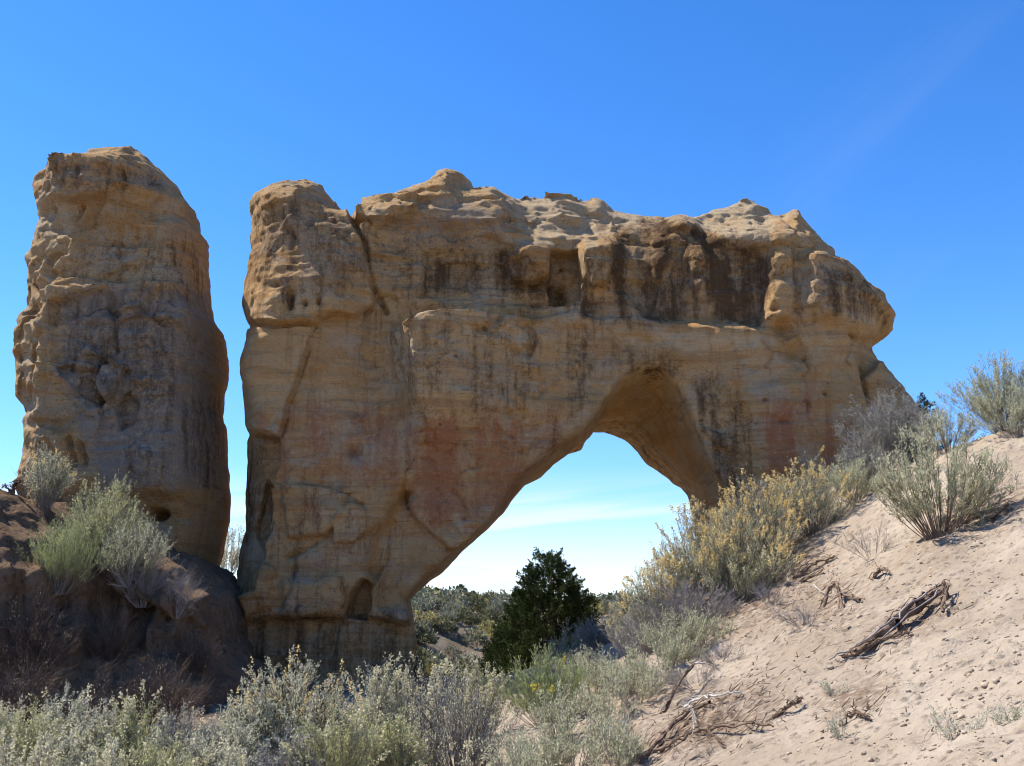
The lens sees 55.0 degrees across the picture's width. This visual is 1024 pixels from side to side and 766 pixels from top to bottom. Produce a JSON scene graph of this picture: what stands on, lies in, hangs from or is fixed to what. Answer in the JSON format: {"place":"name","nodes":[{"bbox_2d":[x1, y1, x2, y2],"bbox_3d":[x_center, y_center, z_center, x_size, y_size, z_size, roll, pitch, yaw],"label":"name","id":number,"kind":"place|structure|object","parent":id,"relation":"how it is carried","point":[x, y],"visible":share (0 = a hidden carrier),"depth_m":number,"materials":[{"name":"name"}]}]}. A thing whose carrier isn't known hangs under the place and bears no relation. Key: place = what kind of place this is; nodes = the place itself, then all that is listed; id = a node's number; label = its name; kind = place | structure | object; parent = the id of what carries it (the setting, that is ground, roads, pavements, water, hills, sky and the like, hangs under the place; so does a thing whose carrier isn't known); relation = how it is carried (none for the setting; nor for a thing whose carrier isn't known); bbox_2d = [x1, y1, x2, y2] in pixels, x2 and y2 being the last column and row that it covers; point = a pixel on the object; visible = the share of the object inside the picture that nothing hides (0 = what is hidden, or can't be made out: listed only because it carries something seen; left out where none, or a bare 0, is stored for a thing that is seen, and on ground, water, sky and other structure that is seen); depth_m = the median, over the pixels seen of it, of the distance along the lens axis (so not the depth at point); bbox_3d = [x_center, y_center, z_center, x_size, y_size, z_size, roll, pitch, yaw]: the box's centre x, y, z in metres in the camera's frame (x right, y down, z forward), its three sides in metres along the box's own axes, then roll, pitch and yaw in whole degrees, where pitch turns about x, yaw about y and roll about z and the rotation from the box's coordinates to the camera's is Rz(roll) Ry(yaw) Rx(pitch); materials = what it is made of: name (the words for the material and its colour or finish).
{"place":"outdoors","nodes":[
{"label":"outdoors","id":0,"kind":"place"},
{"bbox_2d":[0,489,275,716],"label":"earth bank","id":1,"kind":"structure","parent":0,"point":[218,612],"depth_m":15.55,"materials":[{"name":"brown soil"}]},
{"bbox_2d":[0,575,86,679],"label":"dead shrub","id":2,"kind":"object","parent":1,"relation":"on","point":[33,642],"visible":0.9,"depth_m":14.19,"materials":[{"name":"brown plant"}]},
{"bbox_2d":[11,441,82,510],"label":"saltbush","id":3,"kind":"object","parent":1,"relation":"on","point":[52,486],"visible":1,"depth_m":16.95,"materials":[{"name":"green plant"}]},
{"bbox_2d":[13,507,116,594],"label":"rabbitbrush","id":4,"kind":"object","parent":1,"relation":"on","point":[68,556],"visible":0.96,"depth_m":15.04,"materials":[{"name":"green plant"}]},
{"bbox_2d":[37,495,152,569],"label":"saltbush","id":5,"kind":"object","parent":1,"relation":"on","point":[103,533],"visible":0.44,"depth_m":15.89,"materials":[{"name":"green plant"}]},
{"bbox_2d":[52,469,150,561],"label":"saltbush","id":6,"kind":"object","parent":1,"relation":"on","point":[108,509],"visible":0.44,"depth_m":16.40,"materials":[{"name":"green plant"}]},
{"bbox_2d":[69,598,156,676],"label":"dead shrub","id":7,"kind":"object","parent":1,"relation":"on","point":[119,641],"visible":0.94,"depth_m":14.90,"materials":[{"name":"brown plant"}]},
{"bbox_2d":[12,145,230,566],"bbox_3d":[-8.242,0.708,20.628,4.501,11.925,3.858,0,-13,0],"label":"rock pillar","id":8,"kind":"object","parent":1,"relation":"on","point":[119,351],"visible":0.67,"depth_m":19.55,"materials":[{"name":"stone"}]},
{"bbox_2d":[93,508,178,586],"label":"saltbush","id":9,"kind":"object","parent":1,"relation":"on","point":[127,555],"visible":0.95,"depth_m":15.59,"materials":[{"name":"green plant"}]},
{"bbox_2d":[103,555,192,607],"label":"dead shrub","id":10,"kind":"object","parent":1,"relation":"on","point":[152,580],"visible":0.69,"depth_m":15.67,"materials":[{"name":"brown plant"}]},
{"bbox_2d":[161,559,211,618],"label":"dead shrub","id":11,"kind":"object","parent":1,"relation":"on","point":[180,594],"visible":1,"depth_m":15.58,"materials":[{"name":"brown plant"}]},
{"bbox_2d":[173,622,225,678],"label":"dead shrub","id":12,"kind":"object","parent":1,"relation":"on","point":[202,660],"visible":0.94,"depth_m":15.45,"materials":[{"name":"brown plant"}]},
{"bbox_2d":[0,426,1023,765],"bbox_3d":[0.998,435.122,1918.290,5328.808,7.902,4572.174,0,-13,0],"label":"ground","id":13,"kind":"structure","parent":0,"point":[950,558],"depth_m":9.35,"materials":[{"name":"beige sand"}]},
{"bbox_2d":[0,693,44,757],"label":"sagebrush","id":14,"kind":"object","parent":13,"relation":"on","point":[8,717],"visible":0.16,"depth_m":9.38,"materials":[{"name":"green plant"}]},
{"bbox_2d":[0,725,75,765],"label":"sagebrush","id":15,"kind":"object","parent":13,"relation":"on","point":[4,756],"visible":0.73,"depth_m":8.25,"materials":[{"name":"green plant"}]},
{"bbox_2d":[0,640,80,734],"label":"dead shrub","id":16,"kind":"object","parent":13,"relation":"on","point":[6,695],"visible":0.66,"depth_m":11.97,"materials":[{"name":"brown plant"}]},
{"bbox_2d":[0,687,93,765],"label":"sagebrush","id":17,"kind":"object","parent":13,"relation":"on","point":[30,733],"visible":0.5,"depth_m":8.86,"materials":[{"name":"green plant"}]},
{"bbox_2d":[19,714,92,765],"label":"sagebrush","id":18,"kind":"object","parent":13,"relation":"on","point":[38,753],"visible":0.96,"depth_m":8.09,"materials":[{"name":"green plant"}]},
{"bbox_2d":[20,679,110,764],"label":"sagebrush","id":19,"kind":"object","parent":13,"relation":"on","point":[77,709],"visible":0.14,"depth_m":9.40,"materials":[{"name":"green plant"}]},
{"bbox_2d":[41,659,149,735],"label":"dead shrub","id":20,"kind":"object","parent":13,"relation":"on","point":[100,695],"visible":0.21,"depth_m":12.15,"materials":[{"name":"brown plant"}]},
{"bbox_2d":[55,695,152,765],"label":"sagebrush","id":21,"kind":"object","parent":13,"relation":"on","point":[92,728],"visible":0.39,"depth_m":9.08,"materials":[{"name":"green plant"}]},
{"bbox_2d":[69,723,141,765],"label":"sagebrush","id":22,"kind":"object","parent":13,"relation":"on","point":[111,759],"visible":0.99,"depth_m":8.05,"materials":[{"name":"green plant"}]},
{"bbox_2d":[74,679,179,765],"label":"sagebrush","id":23,"kind":"object","parent":13,"relation":"on","point":[129,738],"visible":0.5,"depth_m":9.04,"materials":[{"name":"green plant"}]},
{"bbox_2d":[88,646,216,736],"bbox_3d":[-4.497,3.870,12.310,1.428,1.155,1.585,0,-13,0],"label":"dead shrub","id":24,"kind":"object","parent":13,"relation":"on","point":[168,698],"visible":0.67,"depth_m":12.29,"materials":[{"name":"brown plant"}]},
{"bbox_2d":[116,726,211,765],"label":"sagebrush","id":25,"kind":"object","parent":13,"relation":"on","point":[155,758],"visible":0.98,"depth_m":8.21,"materials":[{"name":"green plant"}]},
{"bbox_2d":[123,698,236,765],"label":"sagebrush","id":26,"kind":"object","parent":13,"relation":"on","point":[182,726],"visible":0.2,"depth_m":9.08,"materials":[{"name":"green plant"}]},
{"bbox_2d":[175,708,263,765],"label":"sagebrush","id":27,"kind":"object","parent":13,"relation":"on","point":[231,740],"visible":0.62,"depth_m":8.79,"materials":[{"name":"green plant"}]},
{"bbox_2d":[210,730,250,765],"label":"sagebrush","id":28,"kind":"object","parent":13,"relation":"on","point":[230,758],"visible":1,"depth_m":8.10,"materials":[{"name":"green plant"}]},
{"bbox_2d":[220,521,245,574],"bbox_3d":[-9.347,5.505,32.554,2.173,1.952,1.791,0,-13,0],"label":"bare tree","id":29,"kind":"object","parent":13,"relation":"on","point":[231,560],"visible":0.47,"depth_m":32.60,"materials":[{"name":"grey wood"}]},
{"bbox_2d":[199,686,292,765],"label":"sagebrush","id":30,"kind":"object","parent":13,"relation":"on","point":[277,732],"visible":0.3,"depth_m":9.33,"materials":[{"name":"green plant"}]},
{"bbox_2d":[245,719,332,765],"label":"sagebrush","id":31,"kind":"object","parent":13,"relation":"on","point":[276,760],"visible":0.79,"depth_m":8.33,"materials":[{"name":"green plant"}]},
{"bbox_2d":[215,644,367,760],"bbox_3d":[-2.213,3.325,9.927,1.552,1.327,1.790,0,-13,0],"label":"sagebrush","id":32,"kind":"object","parent":13,"relation":"on","point":[293,707],"visible":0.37,"depth_m":9.73,"materials":[{"name":"green plant"}]},
{"bbox_2d":[280,689,389,765],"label":"sagebrush","id":33,"kind":"object","parent":13,"relation":"on","point":[345,753],"visible":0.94,"depth_m":8.54,"materials":[{"name":"green plant"}]},
{"bbox_2d":[341,652,418,748],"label":"sagebrush","id":34,"kind":"object","parent":13,"relation":"on","point":[390,702],"visible":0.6,"depth_m":10.80,"materials":[{"name":"green plant"}]},
{"bbox_2d":[357,703,433,765],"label":"sagebrush","id":35,"kind":"object","parent":13,"relation":"on","point":[398,753],"visible":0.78,"depth_m":9.01,"materials":[{"name":"green plant"}]},
{"bbox_2d":[414,646,429,684],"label":"rabbitbrush","id":36,"kind":"object","parent":13,"relation":"on","point":[420,662],"visible":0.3,"depth_m":19.63,"materials":[{"name":"green plant"}]},
{"bbox_2d":[415,624,434,643],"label":"hillside shrub","id":37,"kind":"object","parent":13,"relation":"on","point":[428,640],"visible":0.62,"depth_m":41.88,"materials":[{"name":"green plant"}]},
{"bbox_2d":[399,651,476,749],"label":"sagebrush","id":38,"kind":"object","parent":13,"relation":"on","point":[413,697],"visible":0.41,"depth_m":11.21,"materials":[{"name":"green plant"}]},
{"bbox_2d":[420,650,462,677],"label":"hillside shrub","id":39,"kind":"object","parent":13,"relation":"on","point":[432,659],"visible":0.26,"depth_m":30.03,"materials":[{"name":"green plant"}]},
{"bbox_2d":[436,586,470,611],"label":"hillside shrub","id":40,"kind":"object","parent":13,"relation":"on","point":[462,599],"visible":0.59,"depth_m":60.60,"materials":[{"name":"green plant"}]},
{"bbox_2d":[398,657,522,765],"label":"rabbitbrush","id":41,"kind":"object","parent":13,"relation":"on","point":[458,746],"visible":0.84,"depth_m":9.62,"materials":[{"name":"green plant"}]},
{"bbox_2d":[450,605,478,623],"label":"hillside shrub","id":42,"kind":"object","parent":13,"relation":"on","point":[469,617],"visible":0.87,"depth_m":50.00,"materials":[{"name":"green plant"}]},
{"bbox_2d":[460,624,489,643],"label":"hillside shrub","id":43,"kind":"object","parent":13,"relation":"on","point":[468,635],"visible":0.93,"depth_m":46.86,"materials":[{"name":"green plant"}]},
{"bbox_2d":[464,591,486,611],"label":"hillside shrub","id":44,"kind":"object","parent":13,"relation":"on","point":[473,599],"visible":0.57,"depth_m":64.90,"materials":[{"name":"green plant"}]},
{"bbox_2d":[444,652,519,737],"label":"sagebrush","id":45,"kind":"object","parent":13,"relation":"on","point":[482,692],"visible":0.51,"depth_m":11.84,"materials":[{"name":"green plant"}]},
{"bbox_2d":[474,619,494,637],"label":"hillside shrub","id":46,"kind":"object","parent":13,"relation":"on","point":[489,631],"visible":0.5,"depth_m":48.03,"materials":[{"name":"yellow plant"}]},
{"bbox_2d":[465,730,556,765],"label":"saltbush","id":47,"kind":"object","parent":13,"relation":"on","point":[525,757],"visible":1,"depth_m":8.38,"materials":[{"name":"green plant"}]},
{"bbox_2d":[492,717,579,765],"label":"saltbush","id":48,"kind":"object","parent":13,"relation":"on","point":[566,758],"visible":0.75,"depth_m":9.01,"materials":[{"name":"green plant"}]},
{"bbox_2d":[482,642,601,726],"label":"rabbitbrush","id":49,"kind":"object","parent":13,"relation":"on","point":[545,670],"visible":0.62,"depth_m":11.69,"materials":[{"name":"green plant"}]},
{"bbox_2d":[474,547,610,677],"bbox_3d":[0.869,6.248,26.255,3.796,3.768,3.789,0,-13,0],"label":"juniper tree","id":50,"kind":"object","parent":13,"relation":"on","point":[523,613],"visible":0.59,"depth_m":25.77,"materials":[{"name":"green plant"}]},
{"bbox_2d":[527,674,588,738],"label":"saltbush","id":51,"kind":"object","parent":13,"relation":"on","point":[552,710],"visible":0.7,"depth_m":10.44,"materials":[{"name":"green plant"}]},
{"bbox_2d":[536,617,592,664],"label":"saltbush","id":52,"kind":"object","parent":13,"relation":"on","point":[563,647],"visible":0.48,"depth_m":18.71,"materials":[{"name":"green plant"}]},
{"bbox_2d":[527,698,633,765],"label":"saltbush","id":53,"kind":"object","parent":13,"relation":"on","point":[595,729],"visible":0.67,"depth_m":9.38,"materials":[{"name":"green plant"}]},
{"bbox_2d":[556,647,606,674],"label":"saltbush","id":54,"kind":"object","parent":13,"relation":"on","point":[584,656],"visible":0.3,"depth_m":15.95,"materials":[{"name":"green plant"}]},
{"bbox_2d":[237,168,933,692],"bbox_3d":[1.524,1.054,20.868,14.555,11.947,6.121,0,-13,0],"label":"rock arch","id":55,"kind":"object","parent":13,"relation":"on","point":[441,368],"visible":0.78,"depth_m":19.19,"materials":[{"name":"stone"}]},
{"bbox_2d":[548,639,633,696],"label":"saltbush","id":56,"kind":"object","parent":13,"relation":"on","point":[596,662],"visible":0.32,"depth_m":12.67,"materials":[{"name":"green plant"}]},
{"bbox_2d":[568,612,627,652],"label":"sagebrush","id":57,"kind":"object","parent":13,"relation":"on","point":[591,637],"visible":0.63,"depth_m":17.86,"materials":[{"name":"grey plant"}]},
{"bbox_2d":[565,671,647,724],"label":"saltbush","id":58,"kind":"object","parent":13,"relation":"on","point":[604,693],"visible":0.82,"depth_m":10.70,"materials":[{"name":"green plant"}]},
{"bbox_2d":[575,708,653,765],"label":"saltbush","id":59,"kind":"object","parent":13,"relation":"on","point":[631,753],"visible":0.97,"depth_m":8.77,"materials":[{"name":"green plant"}]},
{"bbox_2d":[577,646,664,695],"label":"saltbush","id":60,"kind":"object","parent":13,"relation":"on","point":[632,685],"visible":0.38,"depth_m":12.03,"materials":[{"name":"green plant"}]},
{"bbox_2d":[591,587,658,659],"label":"saltbush","id":61,"kind":"object","parent":13,"relation":"on","point":[616,620],"visible":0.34,"depth_m":15.21,"materials":[{"name":"green plant"}]},
{"bbox_2d":[589,655,686,706],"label":"saltbush","id":62,"kind":"object","parent":13,"relation":"on","point":[646,687],"visible":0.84,"depth_m":11.07,"materials":[{"name":"green plant"}]},
{"bbox_2d":[602,599,678,659],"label":"dead shrub","id":63,"kind":"object","parent":13,"relation":"on","point":[646,649],"visible":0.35,"depth_m":14.33,"materials":[{"name":"plant"}]},
{"bbox_2d":[615,533,708,637],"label":"saltbush","id":64,"kind":"object","parent":13,"relation":"on","point":[651,589],"visible":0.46,"depth_m":14.72,"materials":[{"name":"green plant"}]},
{"bbox_2d":[619,624,714,677],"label":"saltbush","id":65,"kind":"object","parent":13,"relation":"on","point":[671,651],"visible":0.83,"depth_m":12.04,"materials":[{"name":"green plant"}]},
{"bbox_2d":[627,596,720,666],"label":"saltbush","id":66,"kind":"object","parent":13,"relation":"on","point":[645,635],"visible":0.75,"depth_m":12.71,"materials":[{"name":"green plant"}]},
{"bbox_2d":[652,662,719,715],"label":"bent branch","id":67,"kind":"object","parent":13,"relation":"on","point":[671,696],"visible":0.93,"depth_m":10.57,"materials":[{"name":"brown wood"}]},
{"bbox_2d":[631,571,745,629],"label":"dead shrub","id":68,"kind":"object","parent":13,"relation":"on","point":[674,604],"visible":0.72,"depth_m":13.89,"materials":[{"name":"grey plant"}]},
{"bbox_2d":[649,654,735,696],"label":"dead shrub","id":69,"kind":"object","parent":13,"relation":"on","point":[705,677],"visible":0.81,"depth_m":10.71,"materials":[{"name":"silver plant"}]},
{"bbox_2d":[637,495,758,611],"bbox_3d":[3.037,2.606,15.184,2.166,1.827,1.703,0,-13,0],"label":"saltbush","id":70,"kind":"object","parent":13,"relation":"on","point":[686,523],"visible":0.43,"depth_m":15.12,"materials":[{"name":"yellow plant"}]},
{"bbox_2d":[639,698,773,762],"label":"dead branch","id":71,"kind":"object","parent":13,"relation":"on","point":[662,748],"visible":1,"depth_m":8.79,"materials":[{"name":"brown wood"}]},
{"bbox_2d":[681,687,743,734],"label":"dead branch","id":72,"kind":"object","parent":13,"relation":"on","point":[708,696],"visible":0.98,"depth_m":9.35,"materials":[{"name":"grey wood"}]},
{"bbox_2d":[676,603,750,644],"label":"saltbush","id":73,"kind":"object","parent":13,"relation":"on","point":[721,630],"visible":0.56,"depth_m":12.96,"materials":[{"name":"green plant"}]},
{"bbox_2d":[685,635,754,667],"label":"dead shrub","id":74,"kind":"object","parent":13,"relation":"on","point":[717,654],"visible":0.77,"depth_m":11.44,"materials":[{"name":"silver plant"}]},
{"bbox_2d":[659,500,805,604],"bbox_3d":[3.333,2.505,14.714,1.674,1.589,2.507,10,-16,-37],"label":"saltbush","id":75,"kind":"object","parent":13,"relation":"on","point":[723,552],"visible":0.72,"depth_m":14.49,"materials":[{"name":"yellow plant"}]},
{"bbox_2d":[711,539,790,603],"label":"rabbitbrush","id":76,"kind":"object","parent":13,"relation":"on","point":[738,588],"visible":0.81,"depth_m":14.12,"materials":[{"name":"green plant"}]},
{"bbox_2d":[691,463,822,566],"bbox_3d":[3.764,2.128,15.637,2.556,1.697,1.988,-8,-15,31],"label":"saltbush","id":77,"kind":"object","parent":13,"relation":"on","point":[781,523],"visible":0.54,"depth_m":15.29,"materials":[{"name":"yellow plant"}]},
{"bbox_2d":[741,581,792,605],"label":"dead shrub","id":78,"kind":"object","parent":13,"relation":"on","point":[765,592],"visible":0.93,"depth_m":13.24,"materials":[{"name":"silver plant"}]},
{"bbox_2d":[768,694,803,720],"bbox_3d":[2.296,2.725,8.247,0.361,0.218,0.154,0,-13,0],"label":"root stub","id":79,"kind":"object","parent":13,"relation":"on","point":[779,712],"visible":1,"depth_m":8.23,"materials":[{"name":"brown wood"}]},
{"bbox_2d":[553,472,1022,765],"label":"twig litter","id":80,"kind":"object","parent":13,"relation":"on","point":[721,715],"visible":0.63,"depth_m":9.23,"materials":[{"name":"brown wood"}]},
{"bbox_2d":[766,598,827,628],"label":"dead shrub","id":81,"kind":"object","parent":13,"relation":"on","point":[807,617],"visible":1,"depth_m":11.28,"materials":[{"name":"grey plant"}]},
{"bbox_2d":[756,445,865,537],"bbox_3d":[4.644,1.754,15.718,1.845,1.439,1.830,-10,-16,37],"label":"saltbush","id":82,"kind":"object","parent":13,"relation":"on","point":[814,506],"visible":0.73,"depth_m":15.48,"materials":[{"name":"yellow plant"}]},
{"bbox_2d":[789,553,836,581],"bbox_3d":[4.127,2.569,13.691,0.652,0.400,0.533,-10,-16,38],"label":"root stub","id":83,"kind":"object","parent":13,"relation":"on","point":[801,573],"visible":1,"depth_m":13.82,"materials":[{"name":"brown wood"}]},
{"bbox_2d":[612,445,1023,765],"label":"soil clods","id":84,"kind":"object","parent":13,"relation":"on","point":[983,684],"visible":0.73,"depth_m":7.21,"materials":[{"name":"beige soil"}]},
{"bbox_2d":[826,704,847,739],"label":"weed","id":85,"kind":"object","parent":13,"relation":"on","point":[832,726],"visible":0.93,"depth_m":7.01,"materials":[{"name":"green plant"}]},
{"bbox_2d":[817,581,860,609],"bbox_3d":[3.792,2.463,11.375,0.289,0.372,1.127,-1,-13,2],"label":"root stub","id":86,"kind":"object","parent":13,"relation":"on","point":[830,587],"visible":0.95,"depth_m":11.60,"materials":[{"name":"brown wood"}]},
{"bbox_2d":[798,449,893,502],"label":"saltbush","id":87,"kind":"object","parent":13,"relation":"on","point":[863,484],"visible":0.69,"depth_m":15.54,"materials":[{"name":"green plant"}]},
{"bbox_2d":[839,698,873,726],"bbox_3d":[2.514,2.439,7.232,0.187,0.207,0.304,0,-13,0],"label":"root stub","id":88,"kind":"object","parent":13,"relation":"on","point":[854,712],"visible":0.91,"depth_m":7.27,"materials":[{"name":"wood"}]},
{"bbox_2d":[829,426,898,489],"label":"sagebrush","id":89,"kind":"object","parent":13,"relation":"on","point":[855,455],"visible":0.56,"depth_m":16.30,"materials":[{"name":"grey plant"}]},
{"bbox_2d":[822,517,908,560],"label":"dead shrub","id":90,"kind":"object","parent":13,"relation":"on","point":[877,543],"visible":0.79,"depth_m":12.78,"materials":[{"name":"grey plant"}]},
{"bbox_2d":[829,384,948,469],"bbox_3d":[6.489,0.746,16.839,2.003,1.571,1.572,0,-13,0],"label":"sagebrush","id":91,"kind":"object","parent":13,"relation":"on","point":[881,433],"visible":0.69,"depth_m":16.64,"materials":[{"name":"plant"}]},
{"bbox_2d":[829,579,950,661],"bbox_3d":[3.620,2.176,9.044,1.368,0.755,0.536,3,-13,-14],"label":"fallen log","id":92,"kind":"object","parent":13,"relation":"on","point":[922,600],"visible":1,"depth_m":9.06,"materials":[{"name":"brown wood"}]},
{"bbox_2d":[915,392,952,449],"bbox_3d":[11.335,1.890,27.234,1.813,3.494,1.701,0,-13,0],"label":"juniper tree","id":93,"kind":"object","parent":13,"relation":"on","point":[923,401],"visible":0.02,"depth_m":27.27,"materials":[{"name":"green plant"}]},
{"bbox_2d":[897,398,988,453],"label":"saltbush","id":94,"kind":"object","parent":13,"relation":"on","point":[948,426],"visible":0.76,"depth_m":15.29,"materials":[{"name":"green plant"}]},
{"bbox_2d":[869,408,1020,539],"bbox_3d":[5.199,1.097,12.046,1.801,1.631,1.861,0,-13,0],"label":"rabbitbrush","id":95,"kind":"object","parent":13,"relation":"on","point":[968,503],"visible":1,"depth_m":11.80,"materials":[{"name":"green plant"}]},
{"bbox_2d":[927,701,991,740],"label":"weed","id":96,"kind":"object","parent":13,"relation":"on","point":[953,724],"visible":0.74,"depth_m":5.95,"materials":[{"name":"green plant"}]},
{"bbox_2d":[935,347,1023,433],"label":"saltbush","id":97,"kind":"object","parent":13,"relation":"on","point":[982,407],"visible":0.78,"depth_m":15.21,"materials":[{"name":"green plant"}]},
{"bbox_2d":[965,382,1023,439],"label":"saltbush","id":98,"kind":"object","parent":13,"relation":"on","point":[1017,411],"visible":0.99,"depth_m":14.46,"materials":[{"name":"green plant"}]},
{"bbox_2d":[989,695,1023,724],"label":"weed","id":99,"kind":"object","parent":13,"relation":"on","point":[1016,714],"visible":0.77,"depth_m":5.75,"materials":[{"name":"green plant"}]},
{"bbox_2d":[0,0,1023,598],"label":"sky","id":100,"kind":"structure","parent":0,"point":[894,129],"materials":[{"name":"blue"}]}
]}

